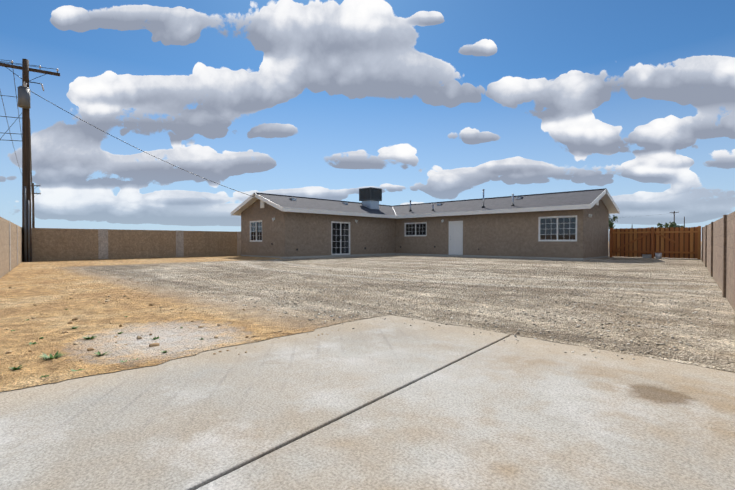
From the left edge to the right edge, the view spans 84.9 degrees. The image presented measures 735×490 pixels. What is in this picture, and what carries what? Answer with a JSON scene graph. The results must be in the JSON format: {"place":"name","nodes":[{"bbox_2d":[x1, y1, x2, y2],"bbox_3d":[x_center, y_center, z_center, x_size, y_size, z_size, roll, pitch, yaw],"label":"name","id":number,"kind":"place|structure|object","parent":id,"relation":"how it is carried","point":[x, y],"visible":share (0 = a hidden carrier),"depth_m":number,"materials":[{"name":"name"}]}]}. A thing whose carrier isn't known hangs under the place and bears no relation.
{"place":"outdoors","nodes":[
{"label":"outdoors","id":0,"kind":"place"},
{"bbox_2d":[0,241,734,384],"bbox_3d":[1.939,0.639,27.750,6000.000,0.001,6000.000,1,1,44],"label":"ground","id":1,"kind":"structure","parent":0,"point":[93,314],"depth_m":5.91,"materials":[{"name":"beige gravel"}]},
{"bbox_2d":[0,217,21,277],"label":"block wall","id":2,"kind":"structure","parent":1,"relation":"on","point":[10,245],"depth_m":11.89,"materials":[{"name":"beige concrete"}]},
{"bbox_2d":[0,59,59,261],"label":"utility pole","id":3,"kind":"object","parent":1,"relation":"on","point":[24,97],"visible":1,"depth_m":17.62,"materials":[{"name":"brown wood"}]},
{"bbox_2d":[0,60,673,217],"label":"power lines","id":4,"kind":"object","parent":3,"relation":"attached to","point":[73,115],"visible":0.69,"depth_m":19.55,"materials":[{"name":"black metal"}]},
{"bbox_2d":[31,183,40,227],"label":"utility pole","id":5,"kind":"object","parent":1,"relation":"on","point":[33,217],"visible":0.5,"depth_m":55.78,"materials":[{"name":"brown wood"}]},
{"bbox_2d":[8,309,203,377],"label":"weed tufts","id":6,"kind":"object","parent":1,"relation":"on","point":[56,355],"visible":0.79,"depth_m":3.13,"materials":[{"name":"green plant"}]},
{"bbox_2d":[32,228,240,260],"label":"block wall","id":7,"kind":"structure","parent":1,"relation":"on","point":[52,244],"depth_m":20.85,"materials":[{"name":"beige concrete"}]},
{"bbox_2d":[0,268,724,363],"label":"loose stones","id":8,"kind":"object","parent":1,"relation":"on","point":[158,344],"visible":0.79,"depth_m":5.75,"materials":[{"name":"grey gravel"}]},
{"bbox_2d":[0,314,734,489],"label":"concrete pad","id":9,"kind":"object","parent":1,"relation":"on","point":[393,402],"visible":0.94,"depth_m":1.95,"materials":[{"name":"grey concrete"}]},
{"bbox_2d":[0,313,734,391],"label":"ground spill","id":10,"kind":"object","parent":9,"relation":"on","point":[148,361],"visible":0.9,"depth_m":2.98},
{"bbox_2d":[609,215,617,228],"bbox_3d":[18.010,-0.973,30.827,2.106,3.169,1.586,0,1,-20],"label":"tree","id":11,"kind":"object","parent":1,"relation":"on","point":[611,221],"visible":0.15,"depth_m":30.58,"materials":[{"name":"green plant"}]},
{"bbox_2d":[642,254,651,257],"bbox_3d":[14.800,0.600,21.275,0.400,0.200,0.200,0,1,37],"label":"cinder block","id":12,"kind":"object","parent":1,"relation":"on","point":[646,255],"visible":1,"depth_m":21.20,"materials":[{"name":"grey concrete"}]},
{"bbox_2d":[610,226,700,258],"bbox_3d":[15.111,-0.125,21.288,3.950,1.650,0.168,1,1,44],"label":"wooden fence","id":13,"kind":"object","parent":1,"relation":"on","point":[677,242],"depth_m":21.17,"materials":[{"name":"brown wood"}]},
{"bbox_2d":[655,253,661,258],"bbox_3d":[15.097,0.552,20.843,0.328,0.305,0.320,1,1,44],"label":"bucket","id":14,"kind":"object","parent":1,"relation":"on","point":[658,255],"visible":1,"depth_m":20.74,"materials":[{"name":"white plastic"}]},
{"bbox_2d":[657,222,683,227],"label":"tree behind gate","id":15,"kind":"object","parent":1,"relation":"on","point":[672,224],"visible":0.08,"depth_m":59.55,"materials":[{"name":"green plant"}]},
{"bbox_2d":[701,211,734,310],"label":"block wall","id":16,"kind":"structure","parent":1,"relation":"on","point":[718,248],"depth_m":7.16,"materials":[{"name":"beige concrete"}]},
{"bbox_2d":[0,0,734,240],"label":"sky","id":17,"kind":"structure","parent":0,"point":[417,101],"materials":[{"name":"blue"}]},
{"bbox_2d":[241,187,609,260],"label":"house","id":18,"kind":"structure","parent":0,"point":[268,230],"depth_m":22.80,"materials":[{"name":"paint"}]},
{"bbox_2d":[231,188,619,218],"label":"roof trim","id":19,"kind":"structure","parent":18,"relation":"attached to","point":[531,209],"depth_m":22.50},
{"bbox_2d":[233,190,617,215],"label":"roof","id":20,"kind":"structure","parent":18,"relation":"attached to","point":[568,198],"depth_m":23.39,"materials":[{"name":"grey"}]}
]}

